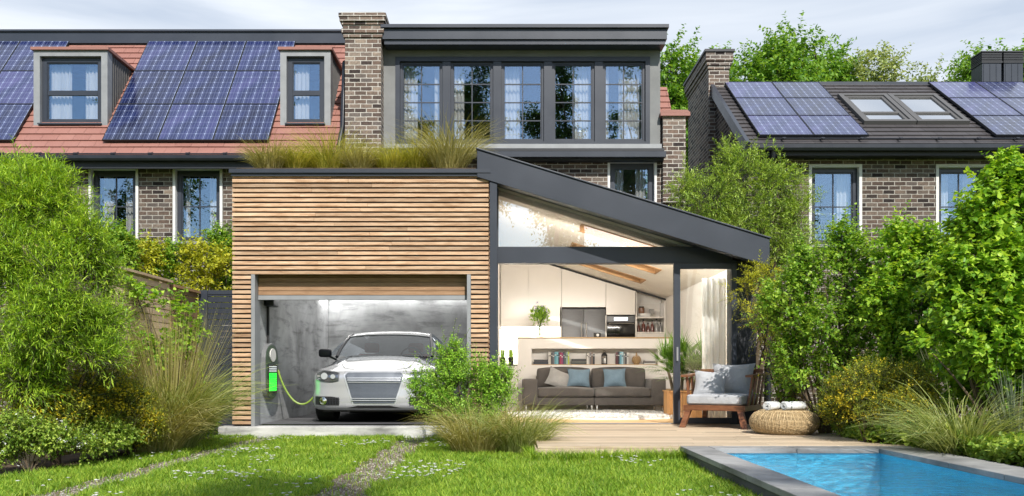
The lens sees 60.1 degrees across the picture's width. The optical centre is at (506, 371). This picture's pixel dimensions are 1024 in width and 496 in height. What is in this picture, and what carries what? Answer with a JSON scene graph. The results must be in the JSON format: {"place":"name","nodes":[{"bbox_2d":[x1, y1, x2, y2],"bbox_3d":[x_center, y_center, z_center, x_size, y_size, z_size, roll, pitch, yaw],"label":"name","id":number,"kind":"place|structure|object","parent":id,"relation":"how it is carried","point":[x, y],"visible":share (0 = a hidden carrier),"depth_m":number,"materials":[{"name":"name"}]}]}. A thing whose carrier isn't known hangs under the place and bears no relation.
{"place":"outdoors","nodes":[
{"label":"outdoors","id":0,"kind":"place"},
{"bbox_2d":[0,29,344,417],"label":"terraced house","id":1,"kind":"structure","parent":0,"point":[162,190],"depth_m":18.46,"materials":[{"name":"brick"}]},
{"bbox_2d":[0,71,33,104],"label":"solar panel","id":2,"kind":"object","parent":1,"relation":"attached to","point":[16,87],"visible":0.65,"depth_m":19.20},
{"bbox_2d":[0,104,33,142],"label":"solar panel","id":3,"kind":"object","parent":1,"relation":"attached to","point":[13,117],"visible":0.96,"depth_m":18.49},
{"bbox_2d":[1,41,68,70],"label":"solar panel","id":4,"kind":"object","parent":1,"relation":"attached to","point":[21,58],"visible":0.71,"depth_m":20.01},
{"bbox_2d":[42,58,100,121],"bbox_3d":[-9.090,-5.883,18.648,1.276,1.403,0.197,0,0,0],"label":"dormer window","id":5,"kind":"structure","parent":1,"relation":"in","point":[61,93],"depth_m":18.70,"materials":[{"name":"metal"}]},
{"bbox_2d":[88,169,138,239],"bbox_3d":[-7.990,-3.380,18.124,1.070,1.575,0.348,0,0,0],"label":"window","id":6,"kind":"structure","parent":1,"relation":"in","point":[132,175],"depth_m":18.12,"materials":[{"name":"metal"}]},
{"bbox_2d":[102,104,171,142],"bbox_3d":[-7.675,-5.190,18.439,1.122,1.002,0.835,0,0,0],"label":"solar panel","id":7,"kind":"object","parent":1,"relation":"attached to","point":[136,123],"visible":1,"depth_m":18.38,"materials":[{"name":"glass"}]},
{"bbox_2d":[119,71,184,103],"bbox_3d":[-7.675,-6.162,19.225,1.122,1.002,0.835,0,0,0],"label":"solar panel","id":8,"kind":"object","parent":1,"relation":"attached to","point":[152,87],"visible":1,"depth_m":19.20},
{"bbox_2d":[134,41,196,70],"bbox_3d":[-7.675,-7.133,20.012,1.122,1.002,0.835,0,0,0],"label":"solar panel","id":9,"kind":"object","parent":1,"relation":"attached to","point":[166,55],"visible":1,"depth_m":19.96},
{"bbox_2d":[157,104,224,142],"bbox_3d":[-6.545,-5.190,18.439,1.122,1.002,0.835,0,0,0],"label":"solar panel","id":10,"kind":"object","parent":1,"relation":"attached to","point":[191,122],"visible":1,"depth_m":18.38,"materials":[{"name":"glass"}]},
{"bbox_2d":[172,169,222,243],"bbox_3d":[-6.280,-3.380,18.124,1.070,1.575,0.348,0,0,0],"label":"window","id":11,"kind":"structure","parent":1,"relation":"in","point":[216,175],"depth_m":18.10,"materials":[{"name":"metal"}]},
{"bbox_2d":[172,71,235,103],"bbox_3d":[-6.545,-6.162,19.225,1.122,1.002,0.835,0,0,0],"label":"solar panel","id":12,"kind":"object","parent":1,"relation":"attached to","point":[204,87],"visible":1,"depth_m":19.20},
{"bbox_2d":[185,41,245,70],"bbox_3d":[-6.545,-7.133,20.012,1.122,1.002,0.835,0,0,0],"label":"solar panel","id":13,"kind":"object","parent":1,"relation":"attached to","point":[216,55],"visible":1,"depth_m":19.96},
{"bbox_2d":[213,104,277,142],"bbox_3d":[-5.415,-5.190,18.439,1.122,1.002,0.835,0,0,0],"label":"solar panel","id":14,"kind":"object","parent":1,"relation":"attached to","point":[242,121],"visible":0.9,"depth_m":18.38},
{"bbox_2d":[225,71,279,104],"bbox_3d":[-5.415,-6.162,19.225,1.122,1.002,0.835,0,0,0],"label":"solar panel","id":15,"kind":"object","parent":1,"relation":"attached to","point":[255,87],"visible":0.83,"depth_m":19.17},
{"bbox_2d":[237,41,295,70],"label":"solar panel","id":16,"kind":"object","parent":1,"relation":"attached to","point":[260,56],"visible":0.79,"depth_m":19.99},
{"bbox_2d":[288,58,323,122],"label":"dormer window","id":17,"kind":"structure","parent":1,"relation":"in","point":[301,93],"depth_m":18.57,"materials":[{"name":"metal"}]},
{"bbox_2d":[228,130,307,167],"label":"roof grass","id":18,"kind":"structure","parent":0,"point":[275,159],"depth_m":12.75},
{"bbox_2d":[262,137,326,167],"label":"roof grass","id":19,"kind":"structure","parent":0,"point":[297,161],"depth_m":12.86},
{"bbox_2d":[270,122,376,167],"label":"roof grass","id":20,"kind":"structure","parent":0,"point":[327,161],"depth_m":12.92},
{"bbox_2d":[329,136,396,167],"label":"roof grass","id":21,"kind":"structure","parent":0,"point":[357,159],"depth_m":12.77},
{"bbox_2d":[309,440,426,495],"bbox_3d":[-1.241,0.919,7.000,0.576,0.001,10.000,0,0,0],"label":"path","id":22,"kind":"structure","parent":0,"point":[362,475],"depth_m":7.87,"materials":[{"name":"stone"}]},
{"bbox_2d":[358,133,424,167],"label":"roof grass","id":23,"kind":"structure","parent":0,"point":[394,161],"depth_m":12.85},
{"bbox_2d":[375,125,445,167],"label":"roof grass","id":24,"kind":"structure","parent":0,"point":[421,161],"depth_m":12.95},
{"bbox_2d":[387,104,522,167],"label":"roof grass","id":25,"kind":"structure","parent":0,"point":[444,157],"depth_m":12.71,"materials":[{"name":"plant"}]},
{"bbox_2d":[0,418,960,494],"bbox_3d":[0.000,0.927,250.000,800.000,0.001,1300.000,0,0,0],"label":"ground","id":26,"kind":"structure","parent":0,"point":[214,434],"depth_m":15.64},
{"bbox_2d":[0,437,208,474],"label":"flower bed","id":27,"kind":"object","parent":26,"relation":"on","point":[72,459],"depth_m":9.03,"materials":[{"name":"soil"}]},
{"bbox_2d":[0,353,98,464],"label":"flowering shrub","id":28,"kind":"object","parent":27,"relation":"on","point":[57,406],"visible":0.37,"depth_m":8.51,"materials":[{"name":"green plant"}]},
{"bbox_2d":[0,397,104,471],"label":"ground shrub","id":29,"kind":"object","parent":27,"relation":"on","point":[12,437],"visible":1,"depth_m":7.99,"materials":[{"name":"green plant"}]},
{"bbox_2d":[0,135,154,463],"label":"bamboo bush","id":30,"kind":"object","parent":27,"relation":"on","point":[32,196],"visible":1,"depth_m":8.38,"materials":[{"name":"green plant"}]},
{"bbox_2d":[22,244,172,467],"bbox_3d":[-4.520,-0.145,10.102,0.160,2.145,3.405,0,0,0],"label":"slat fence","id":31,"kind":"object","parent":27,"relation":"on","point":[162,282],"visible":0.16,"depth_m":10.74,"materials":[{"name":"wood"}]},
{"bbox_2d":[65,350,145,458],"bbox_3d":[-4.280,0.328,9.217,1.015,1.206,0.966,0,0,0],"label":"flowering shrub","id":32,"kind":"object","parent":27,"relation":"on","point":[102,393],"visible":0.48,"depth_m":9.12,"materials":[{"name":"green plant"}]},
{"bbox_2d":[68,409,148,461],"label":"ground shrub","id":33,"kind":"object","parent":27,"relation":"on","point":[120,433],"visible":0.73,"depth_m":8.88,"materials":[{"name":"green plant"}]},
{"bbox_2d":[97,372,180,455],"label":"flowering shrub","id":34,"kind":"object","parent":27,"relation":"on","point":[151,423],"visible":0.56,"depth_m":9.36,"materials":[{"name":"green plant"}]},
{"bbox_2d":[115,259,218,388],"bbox_3d":[-4.209,-0.206,10.725,1.416,2.276,1.155,0,0,0],"label":"leafy shrub","id":35,"kind":"object","parent":27,"relation":"on","point":[144,293],"visible":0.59,"depth_m":10.67,"materials":[{"name":"green plant"}]},
{"bbox_2d":[91,377,251,454],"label":"ornamental grass","id":36,"kind":"object","parent":27,"relation":"on","point":[174,440],"depth_m":9.71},
{"bbox_2d":[70,300,297,449],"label":"ornamental grass","id":37,"kind":"object","parent":27,"relation":"on","point":[170,383],"depth_m":10.13,"materials":[{"name":"plant"}]},
{"bbox_2d":[169,284,200,390],"bbox_3d":[-4.520,-0.123,12.350,0.160,2.100,1.020,0,0,0],"label":"slat fence","id":38,"kind":"object","parent":27,"relation":"on","point":[191,293],"visible":0.23,"depth_m":12.38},
{"bbox_2d":[92,207,150,377],"bbox_3d":[-6.333,-0.871,14.416,1.060,3.603,0.958,0,0,-41],"label":"garden shrub","id":39,"kind":"object","parent":26,"relation":"on","point":[121,232],"visible":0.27,"depth_m":14.38,"materials":[{"name":"green plant"}]},
{"bbox_2d":[117,228,173,377],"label":"garden shrub","id":40,"kind":"object","parent":26,"relation":"on","point":[147,259],"visible":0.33,"depth_m":14.74,"materials":[{"name":"yellow plant"}]},
{"bbox_2d":[137,231,199,323],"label":"garden shrub","id":41,"kind":"object","parent":26,"relation":"on","point":[171,249],"visible":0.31,"depth_m":15.07,"materials":[{"name":"plant"}]},
{"bbox_2d":[168,229,234,388],"bbox_3d":[-5.097,-0.762,15.024,1.294,3.386,1.311,0,0,0],"label":"garden shrub","id":42,"kind":"object","parent":26,"relation":"on","point":[218,261],"visible":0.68,"depth_m":14.89,"materials":[{"name":"yellow plant"}]},
{"bbox_2d":[192,215,234,417],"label":"garden shrub","id":43,"kind":"object","parent":26,"relation":"on","point":[217,238],"visible":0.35,"depth_m":15.70,"materials":[{"name":"green plant"}]},
{"bbox_2d":[199,290,234,435],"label":"garden gate","id":44,"kind":"structure","parent":26,"relation":"on","point":[226,308],"depth_m":12.93,"materials":[{"name":"metal"}]},
{"bbox_2d":[30,438,427,495],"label":"gravel","id":45,"kind":"structure","parent":26,"relation":"on","point":[338,482],"depth_m":8.14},
{"bbox_2d":[218,425,473,437],"bbox_3d":[-2.035,0.847,12.570,4.030,0.160,0.300,0,0,0],"label":"concrete apron","id":46,"kind":"object","parent":26,"relation":"on","point":[299,430],"visible":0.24,"depth_m":12.42,"materials":[{"name":"concrete"}]},
{"bbox_2d":[229,168,490,425],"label":"garage","id":47,"kind":"structure","parent":46,"relation":"on","point":[332,259],"depth_m":12.54,"materials":[{"name":"wood"}]},
{"bbox_2d":[261,300,277,399],"bbox_3d":[-3.514,-0.368,13.295,0.158,1.570,0.730,0,0,0],"label":"wall charger","id":48,"kind":"object","parent":47,"relation":"attached to","point":[269,352],"depth_m":13.11,"materials":[{"name":"green"}]},
{"bbox_2d":[258,274,466,299],"bbox_3d":[-2.057,-1.316,12.694,2.985,0.565,0.072,0,0,0],"label":"garage door","id":49,"kind":"structure","parent":47,"relation":"in","point":[271,286],"depth_m":12.67,"materials":[{"name":"wood"}]},
{"bbox_2d":[313,331,456,419],"bbox_3d":[-1.957,0.025,15.342,2.280,1.485,4.636,0,0,0],"label":"parked car","id":50,"kind":"object","parent":47,"relation":"on","point":[353,381],"visible":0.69,"depth_m":13.29,"materials":[{"name":"silver metal"}]},
{"bbox_2d":[0,432,759,495],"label":"lawn grass","id":51,"kind":"structure","parent":26,"relation":"on","point":[507,467],"depth_m":7.75,"materials":[{"name":"plant"}]},
{"bbox_2d":[15,435,740,495],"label":"daisies","id":52,"kind":"object","parent":51,"relation":"on","point":[435,466],"visible":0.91,"depth_m":7.63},
{"bbox_2d":[400,318,523,431],"bbox_3d":[-0.559,0.134,10.990,1.496,1.599,1.228,0,0,23],"label":"round bush","id":53,"kind":"object","parent":26,"relation":"on","point":[489,380],"visible":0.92,"depth_m":10.86,"materials":[{"name":"green plant"}]},
{"bbox_2d":[400,390,557,453],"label":"ornamental grass","id":54,"kind":"object","parent":26,"relation":"on","point":[470,441],"depth_m":9.77,"materials":[{"name":"plant"}]},
{"bbox_2d":[448,389,598,453],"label":"ornamental grass","id":55,"kind":"object","parent":26,"relation":"on","point":[534,433],"depth_m":9.77,"materials":[{"name":"plant"}]},
{"bbox_2d":[476,147,770,423],"bbox_3d":[1.643,-1.115,15.870,4.145,4.084,6.860,0,0,0],"label":"garden extension","id":56,"kind":"object","parent":26,"relation":"on","point":[673,256],"visible":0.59,"depth_m":12.98,"materials":[{"name":"metal"}]},
{"bbox_2d":[500,265,665,405],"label":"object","id":57,"kind":"object","parent":56,"relation":"on","point":[555,290],"visible":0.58,"depth_m":18.60,"materials":[{"name":"paint"}]},
{"bbox_2d":[562,309,604,336],"bbox_3d":[1.617,-0.293,18.825,0.905,2.080,0.550,0,0,0],"label":"fridge","id":58,"kind":"object","parent":57,"relation":"in","point":[582,322],"visible":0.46,"depth_m":18.59,"materials":[{"name":"metal"}]},
{"bbox_2d":[606,316,634,336],"bbox_3d":[2.397,-0.961,18.818,0.585,0.445,0.564,0,0,0],"label":"oven","id":59,"kind":"object","parent":57,"relation":"in","point":[620,326],"visible":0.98,"depth_m":18.58,"materials":[{"name":"metal"}]},
{"bbox_2d":[508,409,672,419],"bbox_3d":[1.623,0.717,15.242,3.232,0.086,2.307,0,0,0],"label":"rug","id":60,"kind":"object","parent":56,"relation":"on","point":[608,414],"visible":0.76,"depth_m":14.56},
{"bbox_2d":[632,327,701,417],"bbox_3d":[2.978,-0.022,14.804,1.786,1.555,1.258,0,0,37],"label":"potted palm","id":61,"kind":"object","parent":60,"relation":"on","point":[691,362],"visible":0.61,"depth_m":14.65,"materials":[{"name":"green plant"}]},
{"bbox_2d":[522,367,665,410],"bbox_3d":[1.615,0.326,16.771,2.636,0.858,1.028,0,0,0],"label":"sofa","id":62,"kind":"object","parent":56,"relation":"on","point":[639,389],"visible":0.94,"depth_m":16.31,"materials":[{"name":"fabric"}]},
{"bbox_2d":[517,337,672,410],"bbox_3d":[1.775,0.035,17.573,3.130,1.443,0.375,0,0,0],"label":"room divider","id":63,"kind":"object","parent":56,"relation":"on","point":[531,350],"visible":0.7,"depth_m":17.40,"materials":[{"name":"white wood"}]},
{"bbox_2d":[673,263,736,423],"bbox_3d":[2.892,-0.415,12.920,0.915,2.340,0.100,0,0,0],"label":"sliding door","id":64,"kind":"structure","parent":56,"relation":"in","point":[676,266],"depth_m":12.90,"materials":[{"name":"metal"}]},
{"bbox_2d":[702,278,725,417],"bbox_3d":[3.115,-0.338,13.319,0.370,2.150,0.076,0,0,0],"label":"curtain","id":65,"kind":"object","parent":56,"relation":"hanging from","point":[713,326],"visible":0.66,"depth_m":13.32,"materials":[{"name":"fabric"}]},
{"bbox_2d":[646,24,701,198],"bbox_3d":[5.612,-5.285,29.956,4.966,12.514,5.299,0,0,-39],"label":"broadleaf tree","id":66,"kind":"object","parent":26,"relation":"on","point":[677,96],"visible":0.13,"depth_m":29.31,"materials":[{"name":"green plant"}]},
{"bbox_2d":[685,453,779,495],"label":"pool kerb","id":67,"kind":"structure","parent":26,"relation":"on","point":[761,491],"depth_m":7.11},
{"bbox_2d":[661,130,833,390],"bbox_3d":[4.280,-1.677,15.585,3.104,5.236,1.846,0,0,0],"label":"willow tree","id":68,"kind":"object","parent":26,"relation":"on","point":[784,240],"visible":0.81,"depth_m":15.47,"materials":[{"name":"green plant"}]},
{"bbox_2d":[716,251,795,400],"bbox_3d":[3.545,-0.385,12.267,1.294,2.632,0.961,0,0,-17],"label":"conifer shrub","id":69,"kind":"object","parent":26,"relation":"on","point":[755,273],"visible":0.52,"depth_m":12.25,"materials":[{"name":"plant"}]},
{"bbox_2d":[729,10,844,213],"bbox_3d":[9.403,-5.614,30.137,5.504,13.140,6.077,0,0,0],"label":"broadleaf tree","id":70,"kind":"object","parent":26,"relation":"on","point":[780,61],"visible":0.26,"depth_m":29.26,"materials":[{"name":"green plant"}]},
{"bbox_2d":[807,36,867,213],"bbox_3d":[12.297,-5.919,33.933,4.574,13.744,4.658,0,0,0],"label":"broadleaf tree","id":71,"kind":"object","parent":26,"relation":"on","point":[836,64],"visible":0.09,"depth_m":33.06,"materials":[{"name":"green plant"}]},
{"bbox_2d":[805,361,882,436],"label":"flowering shrub","id":72,"kind":"object","parent":26,"relation":"on","point":[833,405],"visible":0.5,"depth_m":10.47,"materials":[{"name":"green plant"}]},
{"bbox_2d":[830,349,909,441],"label":"flowering shrub","id":73,"kind":"object","parent":26,"relation":"on","point":[868,389],"visible":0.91,"depth_m":9.56,"materials":[{"name":"green plant"}]},
{"bbox_2d":[727,453,1023,495],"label":"pool basin","id":74,"kind":"object","parent":26,"relation":"in","point":[855,481],"visible":0.5,"depth_m":8.90,"materials":[{"name":"liquid"}]},
{"bbox_2d":[680,446,1023,495],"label":"pool coping","id":75,"kind":"object","parent":74,"relation":"on","point":[777,483],"visible":1,"depth_m":7.58,"materials":[{"name":"stone"}]},
{"bbox_2d":[735,454,1023,495],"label":"pool water","id":76,"kind":"structure","parent":74,"relation":"in","point":[881,474],"depth_m":7.04,"materials":[{"name":"liquid"}]},
{"bbox_2d":[839,40,934,81],"bbox_3d":[13.711,-5.690,33.111,3.992,13.306,4.889,0,0,-27],"label":"olive tree","id":77,"kind":"object","parent":26,"relation":"on","point":[875,75],"visible":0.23,"depth_m":32.38,"materials":[{"name":"green plant"}]},
{"bbox_2d":[936,38,1023,81],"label":"broadleaf tree","id":78,"kind":"object","parent":26,"relation":"on","point":[962,72],"visible":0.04,"depth_m":31.91,"materials":[{"name":"green plant"}]},
{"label":"flower bed","id":79,"kind":"structure","parent":26,"relation":"on","visible":0},
{"bbox_2d":[740,203,917,432],"bbox_3d":[3.981,-0.590,11.150,2.051,3.054,1.552,0,0,38],"label":"lilac shrub","id":80,"kind":"object","parent":79,"relation":"on","point":[842,261],"visible":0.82,"depth_m":11.02,"materials":[{"name":"green plant"}]},
{"bbox_2d":[829,414,1023,466],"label":"ground cover","id":81,"kind":"object","parent":79,"relation":"on","point":[1005,448],"visible":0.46,"depth_m":8.07,"materials":[{"name":"green plant"}]},
{"bbox_2d":[842,199,961,411],"bbox_3d":[4.768,-0.568,10.469,1.598,2.999,1.083,0,0,0],"label":"linden shrub","id":82,"kind":"object","parent":81,"relation":"on","point":[895,284],"visible":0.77,"depth_m":10.32,"materials":[{"name":"green plant"}]},
{"bbox_2d":[873,350,955,430],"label":"flowering shrub","id":83,"kind":"object","parent":81,"relation":"on","point":[924,381],"visible":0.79,"depth_m":9.37,"materials":[{"name":"green plant"}]},
{"bbox_2d":[849,371,1023,457],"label":"ornamental grass","id":84,"kind":"object","parent":79,"relation":"on","point":[932,442],"depth_m":8.34,"materials":[{"name":"plant"}]},
{"bbox_2d":[899,145,1023,426],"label":"shrub","id":85,"kind":"object","parent":79,"relation":"on","point":[978,300],"visible":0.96,"depth_m":8.91,"materials":[{"name":"green plant"}]},
{"bbox_2d":[981,364,1023,466],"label":"reed clump","id":86,"kind":"object","parent":79,"relation":"on","point":[1010,399],"visible":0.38,"depth_m":8.24,"materials":[{"name":"green plant"}]},
{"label":"deck joists","id":87,"kind":"structure","parent":26,"relation":"on","visible":0},
{"bbox_2d":[519,424,922,448],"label":"deck","id":88,"kind":"structure","parent":87,"relation":"on","point":[628,436],"depth_m":10.22,"materials":[{"name":"wood"}]},
{"bbox_2d":[679,369,767,429],"bbox_3d":[3.040,0.362,12.460,1.101,0.811,0.994,0,0,30],"label":"armchair","id":89,"kind":"object","parent":88,"relation":"on","point":[739,403],"visible":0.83,"depth_m":12.17,"materials":[{"name":"brown wood"}]},
{"bbox_2d":[693,370,727,393],"bbox_3d":[2.861,0.167,12.471,0.469,0.398,0.209,0,0,22],"label":"cushion","id":90,"kind":"object","parent":89,"relation":"on","point":[709,382],"visible":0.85,"depth_m":12.41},
{"bbox_2d":[713,363,755,393],"bbox_3d":[3.224,0.107,12.619,0.620,0.470,0.217,0,0,30],"label":"cushion","id":91,"kind":"object","parent":89,"relation":"on","point":[737,380],"visible":0.68,"depth_m":12.51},
{"bbox_2d":[749,409,819,434],"bbox_3d":[3.460,0.623,11.050,0.849,0.296,0.849,0,0,0],"label":"wicker pouf","id":92,"kind":"object","parent":88,"relation":"on","point":[785,422],"visible":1,"depth_m":10.73,"materials":[{"name":"beige wicker"}]},
{"bbox_2d":[0,0,1023,213],"label":"sky","id":93,"kind":"structure","parent":0,"point":[932,27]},
{"bbox_2d":[338,12,689,239],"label":"terraced house","id":94,"kind":"structure","parent":0,"point":[589,102],"depth_m":18.00,"materials":[{"name":"brick"}]},
{"bbox_2d":[400,62,442,140],"bbox_3d":[-1.737,-5.498,18.144,0.862,1.622,0.198,0,0,0],"label":"window","id":95,"kind":"structure","parent":94,"relation":"in","point":[409,84],"depth_m":18.20,"materials":[{"name":"metal"}]},
{"bbox_2d":[451,62,492,140],"bbox_3d":[-0.706,-5.498,18.144,0.862,1.622,0.198,0,0,0],"label":"window","id":96,"kind":"structure","parent":94,"relation":"in","point":[459,84],"depth_m":18.07,"materials":[{"name":"metal"}]},
{"bbox_2d":[501,62,543,140],"bbox_3d":[0.325,-5.498,18.144,0.862,1.622,0.198,0,0,0],"label":"window","id":97,"kind":"structure","parent":94,"relation":"in","point":[510,71],"depth_m":18.10,"materials":[{"name":"metal"}]},
{"bbox_2d":[552,62,593,140],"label":"window","id":98,"kind":"structure","parent":94,"relation":"in","point":[580,84],"depth_m":18.19,"materials":[{"name":"metal"}]},
{"bbox_2d":[603,62,644,140],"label":"window","id":99,"kind":"structure","parent":94,"relation":"in","point":[628,84],"depth_m":18.20,"materials":[{"name":"metal"}]},
{"bbox_2d":[608,163,656,201],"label":"window","id":100,"kind":"structure","parent":94,"relation":"in","point":[615,170],"depth_m":18.11,"materials":[{"name":"metal"}]},
{"bbox_2d":[683,49,1023,417],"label":"detached house","id":101,"kind":"structure","parent":0,"point":[922,145],"depth_m":18.10,"materials":[{"name":"brick"}]},
{"bbox_2d":[725,82,783,98],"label":"solar panel","id":102,"kind":"object","parent":101,"relation":"on","point":[753,89],"visible":0.94,"depth_m":20.24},
{"bbox_2d":[735,98,797,116],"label":"solar panel","id":103,"kind":"object","parent":101,"relation":"on","point":[765,106],"visible":0.96,"depth_m":19.32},
{"bbox_2d":[747,115,813,137],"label":"solar panel","id":104,"kind":"object","parent":101,"relation":"on","point":[782,125],"visible":0.93,"depth_m":18.28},
{"bbox_2d":[772,82,833,97],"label":"solar panel","id":105,"kind":"object","parent":101,"relation":"on","point":[802,89],"visible":0.94,"depth_m":20.24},
{"bbox_2d":[785,98,849,114],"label":"solar panel","id":106,"kind":"object","parent":101,"relation":"on","point":[817,106],"visible":0.96,"depth_m":19.32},
{"bbox_2d":[799,115,868,137],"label":"solar panel","id":107,"kind":"object","parent":101,"relation":"on","point":[834,125],"visible":0.95,"depth_m":18.28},
{"bbox_2d":[809,164,861,246],"bbox_3d":[6.680,-3.378,18.123,1.140,1.690,0.345,0,0,0],"label":"window","id":108,"kind":"structure","parent":101,"relation":"in","point":[842,171],"depth_m":18.10,"materials":[{"name":"metal"}]},
{"bbox_2d":[837,93,916,124],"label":"roof window","id":109,"kind":"structure","parent":101,"relation":"in","point":[870,108],"depth_m":19.27,"materials":[{"name":"clear glass"}]},
{"bbox_2d":[887,93,969,124],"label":"roof window","id":110,"kind":"structure","parent":101,"relation":"in","point":[927,108],"depth_m":19.26,"materials":[{"name":"clear glass"}]},
{"bbox_2d":[936,164,985,233],"bbox_3d":[9.250,-3.378,18.123,1.120,1.690,0.346,0,0,0],"label":"window","id":111,"kind":"structure","parent":101,"relation":"in","point":[942,170],"depth_m":18.10,"materials":[{"name":"metal"}]},
{"bbox_2d":[928,82,997,98],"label":"solar panel","id":112,"kind":"object","parent":101,"relation":"on","point":[947,90],"visible":0.94,"depth_m":20.24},
{"bbox_2d":[948,98,1021,116],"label":"solar panel","id":113,"kind":"object","parent":101,"relation":"on","point":[982,106],"visible":0.96,"depth_m":19.32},
{"bbox_2d":[970,51,1002,81],"bbox_3d":[11.610,-7.058,21.450,0.500,1.250,0.540,0,0,0],"label":"chimney","id":114,"kind":"object","parent":101,"relation":"on","point":[986,66],"visible":0.66,"depth_m":21.20,"materials":[{"name":"metal"}]},
{"bbox_2d":[971,115,1023,137],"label":"solar panel","id":115,"kind":"object","parent":101,"relation":"on","point":[1005,126],"visible":0.97,"depth_m":18.38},
{"bbox_2d":[977,82,1023,97],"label":"solar panel","id":116,"kind":"object","parent":101,"relation":"on","point":[1007,89],"visible":0.96,"depth_m":20.36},
{"bbox_2d":[1001,51,1023,81],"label":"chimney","id":117,"kind":"object","parent":101,"relation":"on","point":[1012,67],"visible":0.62,"depth_m":21.20,"materials":[{"name":"metal"}]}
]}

